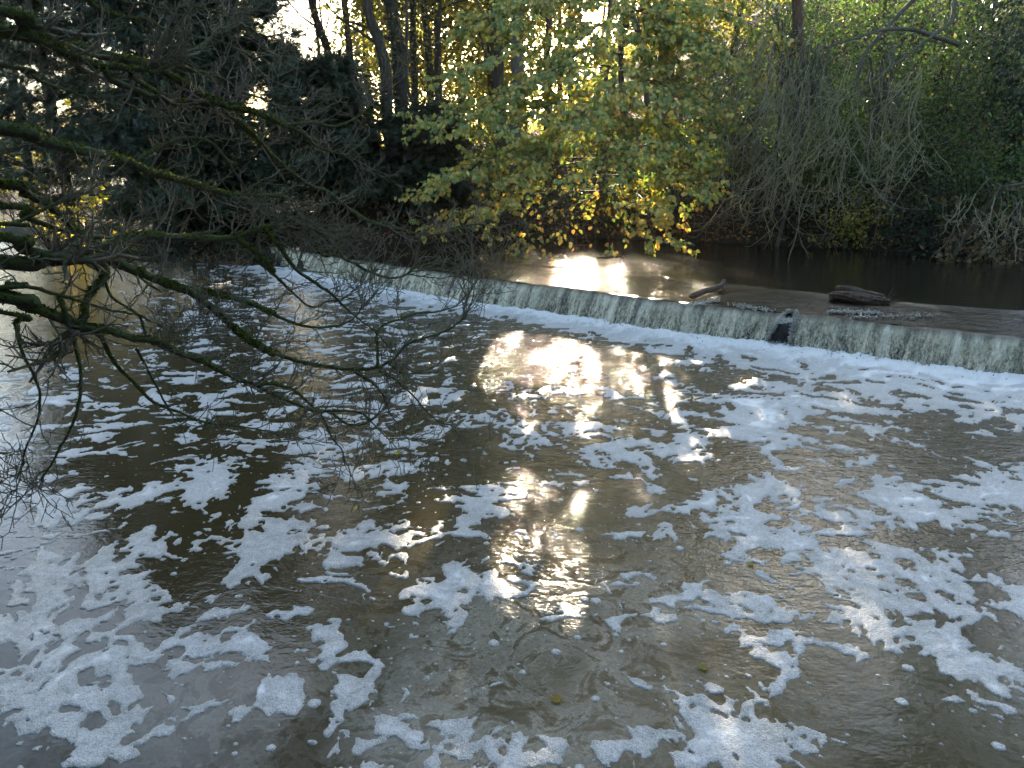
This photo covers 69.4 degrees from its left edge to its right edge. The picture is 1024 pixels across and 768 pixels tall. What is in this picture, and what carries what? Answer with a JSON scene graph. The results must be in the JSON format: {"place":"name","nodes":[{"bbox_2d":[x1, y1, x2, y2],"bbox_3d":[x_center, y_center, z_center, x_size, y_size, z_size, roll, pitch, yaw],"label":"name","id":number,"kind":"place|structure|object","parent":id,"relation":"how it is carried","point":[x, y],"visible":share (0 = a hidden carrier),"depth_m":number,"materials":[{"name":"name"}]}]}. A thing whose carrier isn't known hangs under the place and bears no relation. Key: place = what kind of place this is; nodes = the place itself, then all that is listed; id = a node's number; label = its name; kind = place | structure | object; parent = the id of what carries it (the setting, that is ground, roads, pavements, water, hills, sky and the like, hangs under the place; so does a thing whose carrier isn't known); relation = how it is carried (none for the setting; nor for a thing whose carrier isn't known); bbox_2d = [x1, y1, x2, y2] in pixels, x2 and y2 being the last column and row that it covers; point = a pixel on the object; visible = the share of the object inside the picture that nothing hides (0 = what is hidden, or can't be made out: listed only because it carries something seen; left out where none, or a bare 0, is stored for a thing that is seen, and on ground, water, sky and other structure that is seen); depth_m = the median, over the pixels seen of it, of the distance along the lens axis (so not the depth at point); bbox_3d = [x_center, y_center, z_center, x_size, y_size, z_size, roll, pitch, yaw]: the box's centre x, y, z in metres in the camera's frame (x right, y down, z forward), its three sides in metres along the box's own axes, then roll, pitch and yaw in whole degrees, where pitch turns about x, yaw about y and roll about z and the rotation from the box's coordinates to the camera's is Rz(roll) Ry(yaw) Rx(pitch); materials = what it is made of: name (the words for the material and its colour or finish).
{"place":"outdoors","nodes":[
{"label":"outdoors","id":0,"kind":"place"},
{"bbox_2d":[0,0,638,139],"label":"sky","id":1,"kind":"structure","parent":0,"point":[301,9],"materials":[{"name":"white"}]},
{"bbox_2d":[448,257,484,294],"bbox_3d":[-0.952,-2.154,14.471,0.347,0.379,2.552,5,18,15],"label":"driftwood stick","id":2,"kind":"object","parent":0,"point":[452,282],"visible":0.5,"depth_m":14.19,"materials":[{"name":"brown wood"}]},
{"bbox_2d":[0,242,1023,767],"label":"water","id":3,"kind":"structure","parent":0,"point":[860,706],"depth_m":5.64,"materials":[{"name":"liquid"}]},
{"bbox_2d":[0,262,1023,767],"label":"foam","id":4,"kind":"object","parent":3,"relation":"on","point":[754,740],"visible":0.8,"depth_m":5.75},
{"bbox_2d":[550,693,564,701],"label":"floating leaf","id":5,"kind":"object","parent":3,"relation":"on","point":[556,698],"visible":1,"depth_m":4.16,"materials":[{"name":"yellow plant"}]},
{"bbox_2d":[282,264,1011,378],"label":"splashing water","id":6,"kind":"structure","parent":3,"relation":"on","point":[794,315],"depth_m":11.58,"materials":[{"name":"liquid"}]},
{"bbox_2d":[697,662,709,669],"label":"floating leaf","id":7,"kind":"object","parent":3,"relation":"on","point":[703,666],"visible":1,"depth_m":4.42,"materials":[{"name":"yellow plant"}]},
{"bbox_2d":[0,0,1023,270],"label":"ground","id":8,"kind":"structure","parent":0,"point":[14,230],"depth_m":20.60,"materials":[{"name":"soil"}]},
{"bbox_2d":[0,165,100,249],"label":"shrub","id":9,"kind":"object","parent":8,"relation":"on","point":[45,241],"visible":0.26,"depth_m":22.56,"materials":[{"name":"green plant"}]},
{"bbox_2d":[0,0,136,220],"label":"yew tree","id":10,"kind":"object","parent":8,"relation":"on","point":[2,71],"visible":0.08,"depth_m":27.20,"materials":[{"name":"green plant"}]},
{"bbox_2d":[0,0,144,226],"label":"yew tree","id":11,"kind":"object","parent":8,"relation":"on","point":[13,101],"visible":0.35,"depth_m":22.17,"materials":[{"name":"green plant"}]},
{"bbox_2d":[0,166,170,266],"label":"shrub","id":12,"kind":"object","parent":8,"relation":"on","point":[92,200],"visible":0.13,"depth_m":20.43,"materials":[{"name":"green plant"}]},
{"bbox_2d":[0,0,212,197],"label":"yew tree","id":13,"kind":"object","parent":8,"relation":"on","point":[67,70],"visible":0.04,"depth_m":22.80,"materials":[{"name":"green plant"}]},
{"bbox_2d":[0,0,298,226],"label":"yew tree","id":14,"kind":"object","parent":8,"relation":"on","point":[129,36],"visible":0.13,"depth_m":20.15,"materials":[{"name":"green plant"}]},
{"bbox_2d":[82,61,294,254],"bbox_3d":[-8.745,-5.877,20.555,5.503,6.225,5.156,0,18,0],"label":"yew tree","id":15,"kind":"object","parent":8,"relation":"on","point":[136,143],"visible":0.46,"depth_m":19.47,"materials":[{"name":"green plant"}]},
{"bbox_2d":[113,0,275,113],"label":"yew tree","id":16,"kind":"object","parent":8,"relation":"on","point":[262,89],"depth_m":23.61,"materials":[{"name":"green plant"}]},
{"bbox_2d":[127,0,314,217],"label":"yew tree","id":17,"kind":"object","parent":8,"relation":"on","point":[251,46],"visible":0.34,"depth_m":19.80,"materials":[{"name":"green plant"}]},
{"bbox_2d":[221,0,285,107],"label":"woodland tree","id":18,"kind":"object","parent":8,"relation":"on","point":[265,33],"visible":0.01,"depth_m":37.25,"materials":[{"name":"green plant"}]},
{"bbox_2d":[0,0,536,548],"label":"overhanging tree","id":19,"kind":"object","parent":8,"relation":"on","point":[100,256],"visible":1,"depth_m":4.90,"materials":[{"name":"brown plant"}]},
{"bbox_2d":[254,0,330,185],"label":"woodland tree","id":20,"kind":"object","parent":8,"relation":"on","point":[317,39],"visible":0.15,"depth_m":25.59,"materials":[{"name":"green plant"}]},
{"bbox_2d":[275,0,365,124],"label":"ivy clad tree","id":21,"kind":"object","parent":8,"relation":"on","point":[323,39],"visible":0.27,"depth_m":23.07,"materials":[{"name":"green plant"}]},
{"bbox_2d":[224,43,422,214],"bbox_3d":[-5.137,-6.732,19.916,5.216,4.449,5.227,-12,21,-33],"label":"yew tree","id":22,"kind":"object","parent":8,"relation":"on","point":[320,69],"visible":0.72,"depth_m":19.11,"materials":[{"name":"green plant"}]},
{"bbox_2d":[303,0,360,59],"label":"woodland tree","id":23,"kind":"object","parent":8,"relation":"on","point":[322,11],"visible":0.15,"depth_m":52.53,"materials":[{"name":"plant"}]},
{"bbox_2d":[0,0,688,169],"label":"wood","id":24,"kind":"object","parent":8,"relation":"on","point":[533,126],"visible":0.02,"depth_m":60.56,"materials":[{"name":"green plant"}]},
{"bbox_2d":[297,0,414,122],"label":"ivy clad tree","id":25,"kind":"object","parent":8,"relation":"on","point":[392,23],"visible":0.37,"depth_m":21.86,"materials":[{"name":"green plant"}]},
{"bbox_2d":[318,0,395,149],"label":"woodland tree","id":26,"kind":"object","parent":8,"relation":"on","point":[376,38],"visible":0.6,"depth_m":20.91,"materials":[{"name":"brown plant"}]},
{"bbox_2d":[292,0,451,132],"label":"woodland tree","id":27,"kind":"object","parent":8,"relation":"on","point":[354,42],"visible":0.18,"depth_m":27.46,"materials":[{"name":"green plant"}]},
{"bbox_2d":[305,0,449,203],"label":"sapling","id":28,"kind":"object","parent":8,"relation":"on","point":[406,58],"visible":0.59,"depth_m":20.08,"materials":[{"name":"brown plant"}]},
{"bbox_2d":[341,0,431,56],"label":"woodland tree","id":29,"kind":"object","parent":8,"relation":"on","point":[344,4],"visible":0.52,"depth_m":22.66,"materials":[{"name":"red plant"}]},
{"bbox_2d":[353,0,425,105],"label":"ivy clad tree","id":30,"kind":"object","parent":8,"relation":"on","point":[413,34],"visible":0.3,"depth_m":24.75,"materials":[{"name":"brown plant"}]},
{"bbox_2d":[326,2,464,107],"bbox_3d":[-5.450,-17.265,32.078,8.155,14.371,5.954,-7,19,-21],"label":"woodland tree","id":31,"kind":"object","parent":8,"relation":"on","point":[355,19],"visible":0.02,"depth_m":32.36,"materials":[{"name":"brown plant"}]},
{"bbox_2d":[347,88,488,218],"bbox_3d":[-2.665,-6.244,20.409,3.619,3.514,4.142,-16,24,-42],"label":"yew tree","id":32,"kind":"object","parent":8,"relation":"on","point":[418,149],"visible":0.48,"depth_m":19.82,"materials":[{"name":"green plant"}]},
{"bbox_2d":[401,10,449,99],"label":"woodland tree","id":33,"kind":"object","parent":8,"relation":"on","point":[417,52],"visible":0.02,"depth_m":45.04,"materials":[{"name":"brown plant"}]},
{"bbox_2d":[353,0,505,103],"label":"woodland tree","id":34,"kind":"object","parent":8,"relation":"on","point":[437,24],"visible":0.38,"depth_m":24.05,"materials":[{"name":"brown plant"}]},
{"bbox_2d":[352,0,507,105],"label":"woodland tree","id":35,"kind":"object","parent":8,"relation":"on","point":[469,57],"visible":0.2,"depth_m":27.31,"materials":[{"name":"green plant"}]},
{"bbox_2d":[399,0,488,103],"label":"woodland tree","id":36,"kind":"object","parent":8,"relation":"on","point":[429,68],"visible":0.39,"depth_m":25.02,"materials":[{"name":"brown plant"}]},
{"bbox_2d":[393,80,501,162],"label":"shrub","id":37,"kind":"object","parent":8,"relation":"on","point":[440,103],"visible":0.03,"depth_m":22.94,"materials":[{"name":"green plant"}]},
{"bbox_2d":[433,114,504,201],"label":"shrub","id":38,"kind":"object","parent":8,"relation":"on","point":[485,138],"visible":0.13,"depth_m":20.98,"materials":[{"name":"green plant"}]},
{"bbox_2d":[416,0,536,139],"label":"woodland tree","id":39,"kind":"object","parent":8,"relation":"on","point":[454,89],"visible":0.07,"depth_m":31.64,"materials":[{"name":"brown plant"}]},
{"bbox_2d":[422,0,532,141],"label":"woodland tree","id":40,"kind":"object","parent":8,"relation":"on","point":[474,88],"depth_m":42.52,"materials":[{"name":"green plant"}]},
{"bbox_2d":[397,0,558,147],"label":"woodland tree","id":41,"kind":"object","parent":8,"relation":"on","point":[488,82],"visible":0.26,"depth_m":28.33,"materials":[{"name":"green plant"}]},
{"bbox_2d":[435,0,549,171],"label":"woodland tree","id":42,"kind":"object","parent":8,"relation":"on","point":[498,74],"visible":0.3,"depth_m":23.48,"materials":[{"name":"brown plant"}]},
{"bbox_2d":[444,71,556,162],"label":"shrub","id":43,"kind":"object","parent":8,"relation":"on","point":[489,137],"visible":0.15,"depth_m":25.55,"materials":[{"name":"green plant"}]},
{"bbox_2d":[460,0,568,130],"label":"woodland tree","id":44,"kind":"object","parent":8,"relation":"on","point":[548,24],"visible":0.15,"depth_m":24.68,"materials":[{"name":"brown plant"}]},
{"bbox_2d":[446,3,585,136],"bbox_3d":[0.621,-18.836,31.194,7.476,16.572,7.553,0,18,0],"label":"woodland tree","id":45,"kind":"object","parent":8,"relation":"on","point":[525,127],"visible":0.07,"depth_m":33.43,"materials":[{"name":"green plant"}]},
{"bbox_2d":[436,0,596,180],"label":"woodland tree","id":46,"kind":"object","parent":8,"relation":"on","point":[516,68],"visible":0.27,"depth_m":22.41,"materials":[{"name":"grey plant"}]},
{"bbox_2d":[479,125,616,210],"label":"shrub","id":47,"kind":"object","parent":8,"relation":"on","point":[547,186],"visible":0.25,"depth_m":21.45,"materials":[{"name":"green plant"}]},
{"bbox_2d":[94,64,1023,265],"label":"ivy ground cover","id":48,"kind":"object","parent":8,"relation":"on","point":[413,225],"visible":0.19,"depth_m":19.92,"materials":[{"name":"green plant"}]},
{"bbox_2d":[525,1,615,113],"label":"woodland tree","id":49,"kind":"object","parent":8,"relation":"on","point":[560,87],"visible":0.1,"depth_m":36.53,"materials":[{"name":"green plant"}]},
{"bbox_2d":[528,154,613,229],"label":"shrub","id":50,"kind":"object","parent":8,"relation":"on","point":[568,198],"visible":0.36,"depth_m":21.15,"materials":[{"name":"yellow plant"}]},
{"bbox_2d":[538,0,604,137],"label":"woodland tree","id":51,"kind":"object","parent":8,"relation":"on","point":[573,32],"visible":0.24,"depth_m":28.02,"materials":[{"name":"brown plant"}]},
{"bbox_2d":[393,0,793,259],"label":"yellow leaved tree","id":52,"kind":"object","parent":8,"relation":"on","point":[665,26],"visible":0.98,"depth_m":17.13,"materials":[{"name":"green plant"}]},
{"bbox_2d":[553,179,639,233],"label":"shrub","id":53,"kind":"object","parent":8,"relation":"on","point":[616,199],"visible":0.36,"depth_m":20.86,"materials":[{"name":"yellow plant"}]},
{"bbox_2d":[564,1,636,76],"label":"woodland tree","id":54,"kind":"object","parent":8,"relation":"on","point":[604,10],"visible":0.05,"depth_m":47.53,"materials":[{"name":"green plant"}]},
{"bbox_2d":[596,0,650,151],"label":"woodland tree","id":55,"kind":"object","parent":8,"relation":"on","point":[610,4],"visible":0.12,"depth_m":24.11,"materials":[{"name":"brown plant"}]},
{"bbox_2d":[604,160,704,221],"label":"shrub","id":56,"kind":"object","parent":8,"relation":"on","point":[665,189],"visible":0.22,"depth_m":20.73,"materials":[{"name":"green plant"}]},
{"bbox_2d":[628,14,703,149],"bbox_3d":[3.679,-17.612,21.906,10.727,20.661,11.205,-17,24,-42],"label":"woodland tree","id":57,"kind":"object","parent":8,"relation":"on","point":[646,99],"visible":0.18,"depth_m":24.11,"materials":[{"name":"brown plant"}]},
{"bbox_2d":[587,0,770,105],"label":"woodland tree","id":58,"kind":"object","parent":8,"relation":"on","point":[701,25],"visible":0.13,"depth_m":28.18,"materials":[{"name":"green plant"}]},
{"bbox_2d":[522,282,891,343],"bbox_3d":[5.580,-0.485,12.579,29.533,1.680,3.116,12,21,34],"label":"weir","id":59,"kind":"object","parent":8,"relation":"on","point":[779,334],"visible":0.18,"depth_m":11.76,"materials":[{"name":"concrete"}]},
{"bbox_2d":[658,0,785,77],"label":"woodland tree","id":60,"kind":"object","parent":8,"relation":"on","point":[735,11],"visible":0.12,"depth_m":32.20,"materials":[{"name":"green plant"}]},
{"bbox_2d":[630,14,816,144],"bbox_3d":[6.264,-9.408,23.592,6.428,4.697,5.323,-6,19,-20],"label":"shrub","id":61,"kind":"object","parent":8,"relation":"on","point":[719,96],"visible":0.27,"depth_m":23.61,"materials":[{"name":"green plant"}]},
{"bbox_2d":[688,128,787,192],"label":"shrub","id":62,"kind":"object","parent":8,"relation":"on","point":[728,174],"visible":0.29,"depth_m":20.80,"materials":[{"name":"green plant"}]},
{"bbox_2d":[674,108,803,238],"bbox_3d":[5.273,-5.017,17.765,3.438,3.091,2.306,-17,24,-42],"label":"weeping shrub","id":63,"kind":"object","parent":8,"relation":"on","point":[733,191],"visible":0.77,"depth_m":17.93,"materials":[{"name":"grey plant"}]},
{"bbox_2d":[711,0,790,60],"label":"woodland tree","id":64,"kind":"object","parent":8,"relation":"on","point":[739,4],"visible":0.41,"depth_m":29.57,"materials":[{"name":"green plant"}]},
{"bbox_2d":[680,5,847,220],"bbox_3d":[5.789,-6.201,17.486,3.520,5.021,3.761,12,21,33],"label":"weeping shrub","id":65,"kind":"object","parent":8,"relation":"on","point":[781,55],"visible":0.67,"depth_m":17.05,"materials":[{"name":"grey plant"}]},
{"bbox_2d":[702,0,881,109],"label":"shrub","id":66,"kind":"object","parent":8,"relation":"on","point":[806,24],"visible":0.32,"depth_m":23.72,"materials":[{"name":"green plant"}]},
{"bbox_2d":[791,0,807,115],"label":"woodland tree","id":67,"kind":"object","parent":8,"relation":"on","point":[799,4],"visible":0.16,"depth_m":21.66,"materials":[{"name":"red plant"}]},
{"bbox_2d":[697,52,905,179],"bbox_3d":[7.662,-7.451,20.538,5.313,3.478,4.276,0,18,0],"label":"shrub","id":68,"kind":"object","parent":8,"relation":"on","point":[728,128],"visible":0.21,"depth_m":20.57,"materials":[{"name":"green plant"}]},
{"bbox_2d":[698,43,922,260],"bbox_3d":[6.580,-5.029,16.784,4.829,4.944,3.477,0,18,0],"label":"weeping shrub","id":69,"kind":"object","parent":8,"relation":"on","point":[800,94],"visible":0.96,"depth_m":16.44,"materials":[{"name":"grey plant"}]},
{"bbox_2d":[725,0,915,67],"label":"shrub","id":70,"kind":"object","parent":8,"relation":"on","point":[810,15],"visible":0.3,"depth_m":26.23,"materials":[{"name":"green plant"}]},
{"bbox_2d":[807,187,898,248],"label":"shrub","id":71,"kind":"object","parent":8,"relation":"on","point":[853,230],"visible":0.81,"depth_m":18.20,"materials":[{"name":"green plant"}]},
{"bbox_2d":[736,7,972,218],"bbox_3d":[8.952,-6.915,19.336,5.998,5.599,6.266,-13,22,-36],"label":"shrub","id":72,"kind":"object","parent":8,"relation":"on","point":[844,102],"visible":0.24,"depth_m":18.75,"materials":[{"name":"green plant"}]},
{"bbox_2d":[746,70,968,233],"bbox_3d":[8.268,-5.639,18.337,4.907,3.992,4.452,-11,20,-30],"label":"shrub","id":73,"kind":"object","parent":8,"relation":"on","point":[826,178],"visible":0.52,"depth_m":18.41,"materials":[{"name":"green plant"}]},
{"bbox_2d":[771,47,954,247],"bbox_3d":[7.944,-4.930,16.215,3.017,4.523,3.810,16,23,41],"label":"weeping shrub","id":74,"kind":"object","parent":8,"relation":"on","point":[872,130],"visible":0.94,"depth_m":16.08,"materials":[{"name":"grey plant"}]},
{"bbox_2d":[804,0,973,54],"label":"shrub","id":75,"kind":"object","parent":8,"relation":"on","point":[879,12],"visible":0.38,"depth_m":24.45,"materials":[{"name":"green plant"}]},
{"bbox_2d":[881,0,896,69],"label":"woodland tree","id":76,"kind":"object","parent":8,"relation":"on","point":[890,43],"visible":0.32,"depth_m":23.60,"materials":[{"name":"brown plant"}]},
{"bbox_2d":[805,0,1023,192],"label":"shrub","id":77,"kind":"object","parent":8,"relation":"on","point":[959,112],"visible":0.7,"depth_m":17.84,"materials":[{"name":"green plant"}]},
{"bbox_2d":[826,0,1023,212],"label":"ivy clad tree","id":78,"kind":"object","parent":8,"relation":"on","point":[1004,70],"visible":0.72,"depth_m":16.82,"materials":[{"name":"green plant"}]},
{"bbox_2d":[836,0,1023,96],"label":"shrub","id":79,"kind":"object","parent":8,"relation":"on","point":[927,17],"visible":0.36,"depth_m":21.30,"materials":[{"name":"green plant"}]},
{"bbox_2d":[837,157,1023,259],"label":"shrub","id":80,"kind":"object","parent":8,"relation":"on","point":[917,240],"visible":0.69,"depth_m":17.38,"materials":[{"name":"green plant"}]},
{"bbox_2d":[852,82,1023,238],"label":"shrub","id":81,"kind":"object","parent":8,"relation":"on","point":[972,185],"visible":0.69,"depth_m":17.07,"materials":[{"name":"green plant"}]},
{"bbox_2d":[890,0,1023,125],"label":"shrub","id":82,"kind":"object","parent":8,"relation":"on","point":[986,31],"visible":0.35,"depth_m":19.35,"materials":[{"name":"green plant"}]},
{"bbox_2d":[919,180,1023,264],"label":"shrub","id":83,"kind":"object","parent":8,"relation":"on","point":[976,253],"visible":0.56,"depth_m":16.57,"materials":[{"name":"green plant"}]},
{"bbox_2d":[931,178,1023,262],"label":"weeping shrub","id":84,"kind":"object","parent":8,"relation":"on","point":[981,215],"visible":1,"depth_m":14.81,"materials":[{"name":"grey plant"}]},
{"bbox_2d":[270,245,1023,373],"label":"falling water","id":85,"kind":"structure","parent":0,"point":[970,350],"depth_m":12.04,"materials":[{"name":"grey liquid"}]},
{"bbox_2d":[283,238,1023,336],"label":"water","id":86,"kind":"structure","parent":0,"point":[986,296],"depth_m":14.73,"materials":[{"name":"brown liquid"}]},
{"bbox_2d":[489,228,495,247],"bbox_3d":[-0.510,-3.564,18.697,0.230,0.858,0.132,0,18,0],"label":"wooden post","id":87,"kind":"object","parent":86,"relation":"in","point":[493,245],"visible":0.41,"depth_m":18.63,"materials":[{"name":"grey wood"}]},
{"bbox_2d":[494,240,526,249],"bbox_3d":[-0.018,-3.528,18.602,0.899,0.358,0.565,-1,18,-3],"label":"driftwood stick","id":88,"kind":"object","parent":86,"relation":"on","point":[505,248],"visible":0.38,"depth_m":18.41,"materials":[{"name":"brown wood"}]},
{"bbox_2d":[562,240,592,252],"bbox_3d":[1.667,-3.434,18.147,0.616,0.420,1.090,7,19,21],"label":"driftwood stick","id":89,"kind":"object","parent":86,"relation":"on","point":[568,248],"visible":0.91,"depth_m":18.40,"materials":[{"name":"brown wood"}]},
{"bbox_2d":[596,255,623,257],"bbox_3d":[2.255,-2.921,17.060,0.675,0.070,0.148,-4,18,-12],"label":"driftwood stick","id":90,"kind":"object","parent":86,"relation":"on","point":[610,256],"visible":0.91,"depth_m":17.02,"materials":[{"name":"brown wood"}]},
{"bbox_2d":[683,242,694,246],"bbox_3d":[4.600,-3.557,19.128,0.354,0.216,0.264,0,18,0],"label":"stone","id":91,"kind":"object","parent":86,"relation":"on","point":[692,245],"visible":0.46,"depth_m":19.02,"materials":[{"name":"grey stone"}]},
{"bbox_2d":[689,279,725,298],"bbox_3d":[3.508,-1.667,12.955,0.215,0.171,1.479,13,22,36],"label":"driftwood stick","id":92,"kind":"object","parent":86,"relation":"on","point":[696,294],"visible":1,"depth_m":12.69,"materials":[{"name":"wood"}]},
{"bbox_2d":[829,285,904,304],"bbox_3d":[5.843,-1.484,12.362,0.784,0.299,1.190,-14,23,-38],"label":"driftwood log","id":93,"kind":"object","parent":86,"relation":"on","point":[852,294],"visible":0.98,"depth_m":12.22,"materials":[{"name":"wood"}]}
]}

